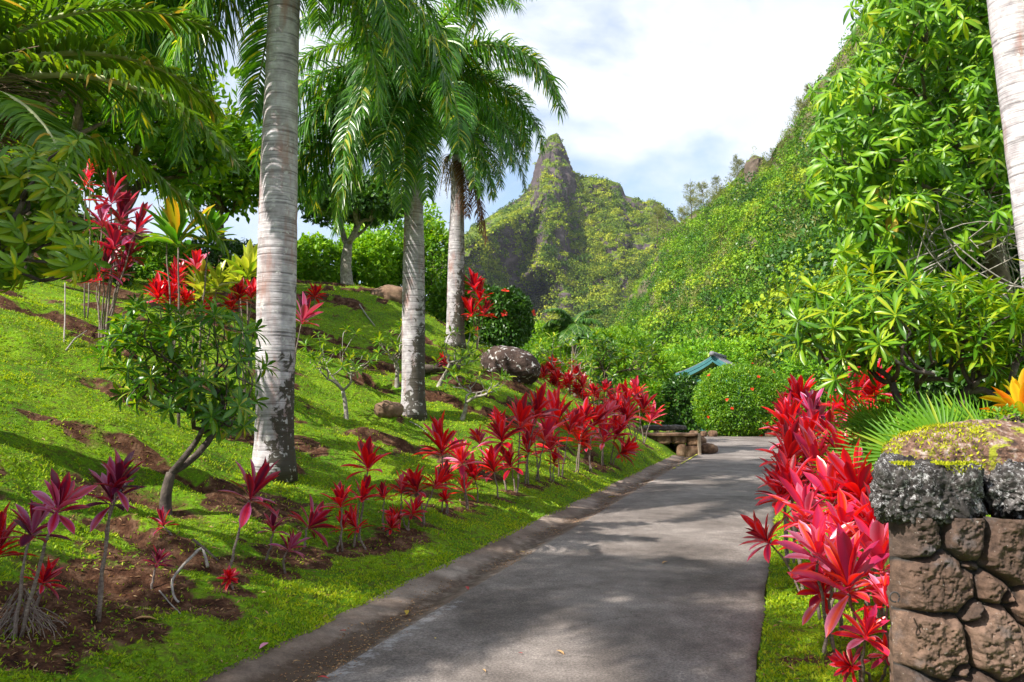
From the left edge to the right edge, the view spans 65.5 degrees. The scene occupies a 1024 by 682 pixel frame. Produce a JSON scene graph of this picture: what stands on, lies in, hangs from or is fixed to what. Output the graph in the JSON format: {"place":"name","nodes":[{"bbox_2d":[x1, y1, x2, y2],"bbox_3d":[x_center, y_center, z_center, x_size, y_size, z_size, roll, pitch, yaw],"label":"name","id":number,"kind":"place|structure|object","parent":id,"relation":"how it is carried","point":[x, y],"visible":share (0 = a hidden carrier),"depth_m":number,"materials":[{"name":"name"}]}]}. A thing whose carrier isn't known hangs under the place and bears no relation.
{"place":"outdoors","nodes":[
{"label":"outdoors","id":0,"kind":"place"},
{"bbox_2d":[61,0,867,295],"label":"sky","id":1,"kind":"structure","parent":0,"point":[662,97],"materials":[{"name":"white"}]},
{"bbox_2d":[0,198,990,681],"bbox_3d":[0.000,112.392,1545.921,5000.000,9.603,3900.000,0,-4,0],"label":"ground","id":2,"kind":"structure","parent":0,"point":[86,430],"depth_m":8.02,"materials":[{"name":"green plant"}]},
{"bbox_2d":[0,586,67,642],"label":"dry stalks","id":3,"kind":"object","parent":2,"relation":"on","point":[10,612],"visible":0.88,"depth_m":4.43,"materials":[{"name":"plant"}]},
{"bbox_2d":[24,557,66,605],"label":"ti plant","id":4,"kind":"object","parent":2,"relation":"on","point":[46,575],"visible":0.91,"depth_m":4.77,"materials":[{"name":"red plant"}]},
{"bbox_2d":[0,468,97,636],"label":"ti plant","id":5,"kind":"object","parent":2,"relation":"on","point":[63,493],"visible":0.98,"depth_m":4.38,"materials":[{"name":"purple plant"}]},
{"bbox_2d":[0,130,110,292],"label":"fruit tree","id":6,"kind":"object","parent":2,"relation":"on","point":[29,179],"visible":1,"depth_m":5.31,"materials":[{"name":"green plant"}]},
{"bbox_2d":[0,0,167,280],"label":"tree","id":7,"kind":"object","parent":2,"relation":"on","point":[78,118],"visible":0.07,"depth_m":15.74,"materials":[{"name":"green plant"}]},
{"bbox_2d":[86,447,146,621],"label":"ti plant","id":8,"kind":"object","parent":2,"relation":"on","point":[113,483],"visible":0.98,"depth_m":4.83,"materials":[{"name":"purple plant"}]},
{"bbox_2d":[78,168,155,350],"bbox_3d":[-5.518,-1.109,11.093,0.991,2.510,1.149,2,-5,-25],"label":"ti plant","id":9,"kind":"object","parent":2,"relation":"on","point":[125,200],"visible":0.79,"depth_m":11.01,"materials":[{"name":"red plant"}]},
{"bbox_2d":[0,0,252,258],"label":"coconut palm","id":10,"kind":"object","parent":2,"relation":"on","point":[64,58],"visible":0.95,"depth_m":6.89,"materials":[{"name":"green plant"}]},
{"bbox_2d":[1,54,259,247],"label":"tree","id":11,"kind":"object","parent":2,"relation":"on","point":[199,168],"visible":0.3,"depth_m":19.00,"materials":[{"name":"green plant"}]},
{"bbox_2d":[119,238,213,289],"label":"shrub","id":12,"kind":"object","parent":2,"relation":"on","point":[153,250],"visible":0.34,"depth_m":18.64,"materials":[{"name":"green plant"}]},
{"bbox_2d":[143,256,199,404],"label":"ti plant","id":13,"kind":"object","parent":2,"relation":"on","point":[159,286],"visible":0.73,"depth_m":9.91,"materials":[{"name":"red plant"}]},
{"bbox_2d":[82,291,278,515],"bbox_3d":[-3.124,0.586,7.349,1.883,2.191,1.416,0,-4,0],"label":"plumeria tree","id":14,"kind":"object","parent":2,"relation":"on","point":[214,416],"visible":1,"depth_m":7.19,"materials":[{"name":"green plant"}]},
{"bbox_2d":[140,191,220,426],"bbox_3d":[-4.114,-0.393,9.490,1.246,2.834,0.927,-2,-5,29],"label":"ti plant","id":15,"kind":"object","parent":2,"relation":"on","point":[170,225],"visible":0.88,"depth_m":9.43,"materials":[{"name":"green plant"}]},
{"bbox_2d":[154,78,262,263],"bbox_3d":[-9.098,-5.154,24.473,4.199,5.871,4.123,-1,-4,19],"label":"tree","id":16,"kind":"object","parent":2,"relation":"on","point":[240,191],"visible":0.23,"depth_m":24.00,"materials":[{"name":"green plant"}]},
{"bbox_2d":[181,208,235,424],"bbox_3d":[-3.688,-0.268,9.597,0.674,2.702,0.697,0,-4,0],"label":"ti plant","id":17,"kind":"object","parent":2,"relation":"on","point":[217,220],"visible":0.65,"depth_m":9.64,"materials":[{"name":"green plant"}]},
{"bbox_2d":[180,258,239,401],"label":"ti plant","id":18,"kind":"object","parent":2,"relation":"on","point":[218,275],"visible":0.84,"depth_m":10.35,"materials":[{"name":"yellow plant"}]},
{"bbox_2d":[169,234,256,287],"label":"shrub","id":19,"kind":"object","parent":2,"relation":"on","point":[236,247],"visible":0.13,"depth_m":20.68,"materials":[{"name":"green plant"}]},
{"bbox_2d":[219,277,256,396],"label":"ti plant","id":20,"kind":"object","parent":2,"relation":"on","point":[251,288],"visible":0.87,"depth_m":10.55,"materials":[{"name":"red plant"}]},
{"bbox_2d":[221,238,257,420],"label":"ti plant","id":21,"kind":"object","parent":2,"relation":"on","point":[248,262],"visible":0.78,"depth_m":10.98,"materials":[{"name":"yellow plant"}]},
{"bbox_2d":[220,456,279,566],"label":"ti plant","id":22,"kind":"object","parent":2,"relation":"on","point":[257,482],"visible":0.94,"depth_m":6.22,"materials":[{"name":"red plant"}]},
{"bbox_2d":[86,0,487,482],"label":"royal palm","id":23,"kind":"object","parent":2,"relation":"on","point":[277,109],"visible":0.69,"depth_m":9.31,"materials":[{"name":"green plant"}]},
{"bbox_2d":[288,494,335,548],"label":"ti plant","id":24,"kind":"object","parent":2,"relation":"on","point":[317,516],"visible":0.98,"depth_m":7.39,"materials":[{"name":"red plant"}]},
{"bbox_2d":[297,231,354,282],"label":"shrub","id":25,"kind":"object","parent":2,"relation":"on","point":[319,268],"visible":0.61,"depth_m":27.61,"materials":[{"name":"green plant"}]},
{"bbox_2d":[298,323,378,419],"bbox_3d":[-2.784,0.506,13.013,1.293,1.688,1.229,0,-4,0],"label":"plumeria tree","id":26,"kind":"object","parent":2,"relation":"on","point":[350,356],"visible":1,"depth_m":12.93,"materials":[{"name":"green plant"}]},
{"bbox_2d":[318,480,362,551],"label":"ti plant","id":27,"kind":"object","parent":2,"relation":"on","point":[341,495],"visible":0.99,"depth_m":7.52,"materials":[{"name":"red plant"}]},
{"bbox_2d":[297,167,404,284],"bbox_3d":[-5.178,-3.659,25.374,3.958,4.010,4.046,0,-4,0],"label":"tree","id":28,"kind":"object","parent":2,"relation":"on","point":[370,203],"visible":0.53,"depth_m":24.99,"materials":[{"name":"green plant"}]},
{"bbox_2d":[339,436,391,541],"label":"ti plant","id":29,"kind":"object","parent":2,"relation":"on","point":[368,457],"visible":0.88,"depth_m":7.88,"materials":[{"name":"red plant"}]},
{"bbox_2d":[333,228,402,287],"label":"shrub","id":30,"kind":"object","parent":2,"relation":"on","point":[364,259],"visible":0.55,"depth_m":28.07,"materials":[{"name":"green plant"}]},
{"bbox_2d":[344,191,449,276],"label":"shrub","id":31,"kind":"object","parent":2,"relation":"on","point":[400,223],"visible":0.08,"depth_m":32.94,"materials":[{"name":"green plant"}]},
{"bbox_2d":[245,0,568,420],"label":"royal palm","id":32,"kind":"object","parent":2,"relation":"on","point":[354,136],"visible":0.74,"depth_m":14.22,"materials":[{"name":"green plant"}]},
{"bbox_2d":[398,464,454,524],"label":"ti plant","id":33,"kind":"object","parent":2,"relation":"on","point":[414,479],"visible":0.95,"depth_m":8.89,"materials":[{"name":"red plant"}]},
{"bbox_2d":[387,219,468,312],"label":"shrub","id":34,"kind":"object","parent":2,"relation":"on","point":[436,235],"visible":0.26,"depth_m":28.70,"materials":[{"name":"green plant"}]},
{"bbox_2d":[411,410,470,512],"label":"ti plant","id":35,"kind":"object","parent":2,"relation":"on","point":[441,441],"visible":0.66,"depth_m":9.56,"materials":[{"name":"red plant"}]},
{"bbox_2d":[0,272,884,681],"bbox_3d":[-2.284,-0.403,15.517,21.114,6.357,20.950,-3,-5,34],"label":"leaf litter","id":36,"kind":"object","parent":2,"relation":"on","point":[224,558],"visible":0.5,"depth_m":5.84,"materials":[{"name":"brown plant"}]},
{"bbox_2d":[199,455,691,681],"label":"gutter channel","id":37,"kind":"object","parent":2,"relation":"on","point":[463,571],"visible":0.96,"depth_m":6.37,"materials":[{"name":"concrete"}]},
{"bbox_2d":[268,458,684,681],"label":"gutter debris","id":38,"kind":"object","parent":37,"relation":"on","point":[343,660],"visible":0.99,"depth_m":5.79,"materials":[{"name":"brown plant"}]},
{"bbox_2d":[427,275,476,342],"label":"shrub","id":39,"kind":"object","parent":2,"relation":"on","point":[437,308],"visible":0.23,"depth_m":26.73,"materials":[{"name":"green plant"}]},
{"bbox_2d":[371,60,536,349],"bbox_3d":[-1.611,-3.743,21.573,4.647,8.012,4.804,0,-4,0],"label":"royal palm","id":40,"kind":"object","parent":2,"relation":"on","point":[458,170],"visible":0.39,"depth_m":21.12,"materials":[{"name":"green plant"}]},
{"bbox_2d":[430,325,491,386],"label":"plumeria tree","id":41,"kind":"object","parent":2,"relation":"on","point":[447,370],"visible":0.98,"depth_m":16.31,"materials":[{"name":"green plant"}]},
{"bbox_2d":[436,437,485,508],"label":"ti plant","id":42,"kind":"object","parent":2,"relation":"on","point":[461,454],"visible":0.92,"depth_m":9.99,"materials":[{"name":"red plant"}]},
{"bbox_2d":[461,268,495,348],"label":"ti plant","id":43,"kind":"object","parent":2,"relation":"on","point":[474,283],"visible":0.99,"depth_m":21.31,"materials":[{"name":"red plant"}]},
{"bbox_2d":[442,366,515,420],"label":"plumeria tree","id":44,"kind":"object","parent":2,"relation":"on","point":[483,393],"visible":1,"depth_m":14.85,"materials":[{"name":"green plant"}]},
{"bbox_2d":[0,201,990,681],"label":"grass","id":45,"kind":"structure","parent":2,"relation":"on","point":[306,615],"depth_m":7.47,"materials":[{"name":"green plant"}]},
{"bbox_2d":[477,406,522,490],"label":"ti plant","id":46,"kind":"object","parent":2,"relation":"on","point":[499,431],"visible":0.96,"depth_m":11.53,"materials":[{"name":"red plant"}]},
{"bbox_2d":[469,283,536,348],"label":"hibiscus bush","id":47,"kind":"object","parent":2,"relation":"on","point":[519,332],"visible":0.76,"depth_m":24.14,"materials":[{"name":"green plant"}]},
{"bbox_2d":[480,345,540,384],"bbox_3d":[-0.042,0.617,19.346,1.484,1.008,1.235,0,-4,0],"label":"boulder","id":48,"kind":"object","parent":2,"relation":"on","point":[523,366],"visible":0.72,"depth_m":18.86,"materials":[{"name":"grey stone"}]},
{"bbox_2d":[497,392,542,493],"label":"ti plant","id":49,"kind":"object","parent":2,"relation":"on","point":[521,409],"visible":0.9,"depth_m":11.69,"materials":[{"name":"red plant"}]},
{"bbox_2d":[506,382,559,483],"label":"ti plant","id":50,"kind":"object","parent":2,"relation":"on","point":[537,399],"visible":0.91,"depth_m":12.40,"materials":[{"name":"red plant"}]},
{"bbox_2d":[505,320,580,380],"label":"shrub","id":51,"kind":"object","parent":2,"relation":"on","point":[538,325],"visible":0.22,"depth_m":60.64,"materials":[{"name":"green plant"}]},
{"bbox_2d":[518,406,569,481],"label":"ti plant","id":52,"kind":"object","parent":2,"relation":"on","point":[547,428],"visible":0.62,"depth_m":12.77,"materials":[{"name":"red plant"}]},
{"bbox_2d":[538,386,585,477],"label":"ti plant","id":53,"kind":"object","parent":2,"relation":"on","point":[573,418],"visible":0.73,"depth_m":13.65,"materials":[{"name":"red plant"}]},
{"bbox_2d":[529,330,597,394],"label":"plumeria tree","id":54,"kind":"object","parent":2,"relation":"on","point":[538,345],"visible":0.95,"depth_m":26.89,"materials":[{"name":"green plant"}]},
{"bbox_2d":[541,308,605,398],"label":"tree fern","id":55,"kind":"object","parent":2,"relation":"on","point":[569,325],"visible":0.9,"depth_m":59.76,"materials":[{"name":"green plant"}]},
{"bbox_2d":[557,397,599,473],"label":"ti plant","id":56,"kind":"object","parent":2,"relation":"on","point":[586,408],"visible":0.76,"depth_m":14.62,"materials":[{"name":"red plant"}]},
{"bbox_2d":[541,323,663,406],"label":"shrub","id":57,"kind":"object","parent":2,"relation":"on","point":[626,336],"visible":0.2,"depth_m":68.19,"materials":[{"name":"green plant"}]},
{"bbox_2d":[598,414,641,466],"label":"ti plant","id":58,"kind":"object","parent":2,"relation":"on","point":[628,446],"visible":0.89,"depth_m":16.93,"materials":[{"name":"red plant"}]},
{"bbox_2d":[576,329,670,394],"bbox_3d":[4.207,1.514,30.015,3.958,3.978,3.172,0,-4,0],"label":"plumeria tree","id":59,"kind":"object","parent":2,"relation":"on","point":[626,371],"visible":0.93,"depth_m":29.86,"materials":[{"name":"green plant"}]},
{"bbox_2d":[603,379,656,441],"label":"ti plant","id":60,"kind":"object","parent":2,"relation":"on","point":[643,400],"visible":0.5,"depth_m":20.06,"materials":[{"name":"red plant"}]},
{"bbox_2d":[608,376,669,430],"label":"shrub","id":61,"kind":"object","parent":2,"relation":"on","point":[657,390],"visible":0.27,"depth_m":39.37,"materials":[{"name":"green plant"}]},
{"bbox_2d":[608,349,697,431],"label":"shrub","id":62,"kind":"object","parent":2,"relation":"on","point":[680,364],"visible":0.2,"depth_m":48.96,"materials":[{"name":"green plant"}]},
{"bbox_2d":[643,425,700,456],"bbox_3d":[4.676,3.096,24.047,1.804,1.118,1.320,0,-4,0],"label":"stone culvert","id":63,"kind":"object","parent":2,"relation":"on","point":[676,441],"visible":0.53,"depth_m":23.55,"materials":[{"name":"brown stone"}]},
{"bbox_2d":[660,371,709,432],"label":"shrub","id":64,"kind":"object","parent":2,"relation":"on","point":[679,386],"visible":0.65,"depth_m":40.22,"materials":[{"name":"green plant"}]},
{"bbox_2d":[649,335,760,386],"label":"shrub","id":65,"kind":"object","parent":2,"relation":"on","point":[690,346],"visible":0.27,"depth_m":73.53,"materials":[{"name":"green plant"}]},
{"bbox_2d":[676,351,749,430],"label":"pavilion","id":66,"kind":"structure","parent":2,"relation":"on","point":[714,359],"depth_m":41.62,"materials":[{"name":"teal metal"}]},
{"bbox_2d":[690,362,797,436],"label":"hibiscus hedge","id":67,"kind":"object","parent":2,"relation":"on","point":[742,421],"visible":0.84,"depth_m":35.22,"materials":[{"name":"green plant"}]},
{"bbox_2d":[738,448,819,596],"bbox_3d":[2.196,1.502,6.567,0.594,1.238,0.741,0,-4,0],"label":"ti plant","id":68,"kind":"object","parent":2,"relation":"on","point":[758,531],"visible":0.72,"depth_m":6.57,"materials":[{"name":"red plant"}]},
{"bbox_2d":[754,419,812,563],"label":"ti plant","id":69,"kind":"object","parent":2,"relation":"on","point":[788,448],"visible":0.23,"depth_m":7.72,"materials":[{"name":"red plant"}]},
{"bbox_2d":[760,390,812,530],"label":"ti plant","id":70,"kind":"object","parent":2,"relation":"on","point":[785,409],"visible":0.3,"depth_m":9.55,"materials":[{"name":"red plant"}]},
{"bbox_2d":[767,374,823,417],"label":"ti plant","id":71,"kind":"object","parent":2,"relation":"on","point":[797,387],"visible":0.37,"depth_m":11.41,"materials":[{"name":"red plant"}]},
{"bbox_2d":[768,467,836,620],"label":"ti plant","id":72,"kind":"object","parent":2,"relation":"on","point":[801,496],"visible":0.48,"depth_m":5.74,"materials":[{"name":"red plant"}]},
{"bbox_2d":[770,424,835,586],"bbox_3d":[2.497,1.399,6.708,0.594,1.415,0.710,0,-4,0],"label":"ti plant","id":73,"kind":"object","parent":2,"relation":"on","point":[809,445],"visible":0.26,"depth_m":6.64,"materials":[{"name":"red plant"}]},
{"bbox_2d":[775,342,847,435],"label":"shrub","id":74,"kind":"object","parent":2,"relation":"on","point":[797,368],"visible":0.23,"depth_m":45.31,"materials":[{"name":"green plant"}]},
{"bbox_2d":[776,504,866,654],"bbox_3d":[1.892,1.477,4.864,0.530,0.977,0.646,-2,-5,24],"label":"ti plant","id":75,"kind":"object","parent":2,"relation":"on","point":[812,539],"visible":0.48,"depth_m":4.80,"materials":[{"name":"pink plant"}]},
{"bbox_2d":[788,560,869,641],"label":"ti plant","id":76,"kind":"object","parent":2,"relation":"on","point":[815,600],"visible":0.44,"depth_m":5.03,"materials":[{"name":"red plant"}]},
{"bbox_2d":[800,450,859,608],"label":"ti plant","id":77,"kind":"object","parent":2,"relation":"on","point":[822,480],"visible":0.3,"depth_m":5.82,"materials":[{"name":"red plant"}]},
{"bbox_2d":[796,488,868,637],"bbox_3d":[2.215,1.491,5.331,0.610,1.037,0.699,-4,-6,43],"label":"ti plant","id":78,"kind":"object","parent":2,"relation":"on","point":[844,509],"visible":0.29,"depth_m":5.21,"materials":[{"name":"red plant"}]},
{"bbox_2d":[787,523,888,681],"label":"ti plant","id":79,"kind":"object","parent":2,"relation":"on","point":[845,566],"visible":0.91,"depth_m":4.37,"materials":[{"name":"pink plant"}]},
{"bbox_2d":[821,366,877,426],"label":"ti plant","id":80,"kind":"object","parent":2,"relation":"on","point":[841,404],"visible":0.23,"depth_m":8.57,"materials":[{"name":"red plant"}]},
{"bbox_2d":[828,642,872,681],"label":"ti plant","id":81,"kind":"object","parent":2,"relation":"on","point":[838,659],"visible":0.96,"depth_m":4.36,"materials":[{"name":"red plant"}]},
{"bbox_2d":[821,438,884,618],"bbox_3d":[2.502,1.361,5.685,0.597,1.331,0.647,0,-4,0],"label":"ti plant","id":82,"kind":"object","parent":2,"relation":"on","point":[845,469],"visible":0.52,"depth_m":5.62,"materials":[{"name":"red plant"}]},
{"bbox_2d":[832,481,886,636],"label":"ti plant","id":83,"kind":"object","parent":2,"relation":"on","point":[867,512],"visible":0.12,"depth_m":5.17,"materials":[{"name":"red plant"}]},
{"bbox_2d":[832,604,889,681],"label":"ti plant","id":84,"kind":"object","parent":2,"relation":"on","point":[870,623],"visible":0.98,"depth_m":4.21,"materials":[{"name":"red plant"}]},
{"bbox_2d":[811,395,911,571],"bbox_3d":[2.938,1.231,6.459,1.013,1.630,0.851,0,-4,0],"label":"fan palm","id":85,"kind":"object","parent":2,"relation":"on","point":[857,422],"visible":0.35,"depth_m":6.54,"materials":[{"name":"green plant"}]},
{"bbox_2d":[841,515,889,665],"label":"ti plant","id":86,"kind":"object","parent":2,"relation":"on","point":[875,531],"visible":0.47,"depth_m":4.55,"materials":[{"name":"red plant"}]},
{"bbox_2d":[844,350,944,413],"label":"shrub","id":87,"kind":"object","parent":2,"relation":"on","point":[902,384],"visible":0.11,"depth_m":12.50,"materials":[{"name":"green plant"}]},
{"bbox_2d":[768,253,1023,416],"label":"plumeria tree","id":88,"kind":"object","parent":2,"relation":"on","point":[867,340],"visible":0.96,"depth_m":6.00,"materials":[{"name":"green plant"}]},
{"bbox_2d":[803,0,1014,419],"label":"octopus tree","id":89,"kind":"object","parent":2,"relation":"on","point":[873,144],"visible":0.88,"depth_m":12.23,"materials":[{"name":"green plant"}]},
{"bbox_2d":[891,188,1021,299],"bbox_3d":[7.507,-1.573,12.429,3.501,2.024,1.722,0,-4,0],"label":"vine tangle","id":90,"kind":"object","parent":89,"relation":"hanging from","point":[998,248],"visible":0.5,"depth_m":12.03,"materials":[{"name":"green plant"}]},
{"bbox_2d":[851,384,1002,474],"bbox_3d":[3.051,1.149,5.738,1.307,1.683,0.525,0,-4,0],"label":"fan palm","id":91,"kind":"object","parent":2,"relation":"on","point":[920,415],"visible":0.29,"depth_m":5.68,"materials":[{"name":"green plant"}]},
{"bbox_2d":[869,419,1023,681],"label":"stone wall","id":92,"kind":"structure","parent":2,"relation":"on","point":[939,492],"depth_m":3.45,"materials":[{"name":"stone"}]},
{"bbox_2d":[890,231,1023,315],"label":"shrub","id":93,"kind":"object","parent":2,"relation":"on","point":[1013,252],"visible":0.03,"depth_m":14.34,"materials":[{"name":"green plant"}]},
{"bbox_2d":[902,304,1023,418],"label":"shrub","id":94,"kind":"object","parent":2,"relation":"on","point":[938,370],"visible":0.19,"depth_m":10.22,"materials":[{"name":"green plant"}]},
{"bbox_2d":[979,368,1023,420],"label":"bromeliad plant","id":95,"kind":"object","parent":2,"relation":"on","point":[1015,388],"visible":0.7,"depth_m":4.93,"materials":[{"name":"plant"}]},
{"bbox_2d":[987,0,1023,287],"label":"royal palm","id":96,"kind":"object","parent":2,"relation":"on","point":[1006,22],"visible":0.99,"depth_m":8.32,"materials":[{"name":"white plant"}]},
{"bbox_2d":[317,453,776,681],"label":"road","id":97,"kind":"structure","parent":0,"point":[606,595],"depth_m":6.19,"materials":[{"name":"grey asphalt"}]},
{"bbox_2d":[426,134,676,338],"bbox_3d":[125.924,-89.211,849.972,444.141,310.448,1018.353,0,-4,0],"label":"mountain","id":98,"kind":"structure","parent":0,"point":[567,177],"depth_m":783.88,"materials":[{"name":"green plant"}]},
{"bbox_2d":[429,210,663,352],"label":"tree cover","id":99,"kind":"object","parent":98,"relation":"on","point":[601,318],"visible":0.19,"depth_m":707.58,"materials":[{"name":"green plant"}]},
{"bbox_2d":[434,133,679,349],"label":"forest","id":100,"kind":"object","parent":98,"relation":"on","point":[612,216],"visible":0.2,"depth_m":778.03,"materials":[{"name":"green plant"}]},
{"bbox_2d":[591,19,906,404],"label":"hillside","id":101,"kind":"structure","parent":0,"point":[843,56],"depth_m":182.09,"materials":[{"name":"green plant"}]},
{"bbox_2d":[543,0,996,407],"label":"tree cover","id":102,"kind":"object","parent":101,"relation":"on","point":[771,319],"visible":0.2,"depth_m":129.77,"materials":[{"name":"green plant"}]},
{"bbox_2d":[701,436,826,453],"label":"road","id":103,"kind":"structure","parent":0,"point":[737,444],"depth_m":29.43,"materials":[{"name":"grey asphalt"}]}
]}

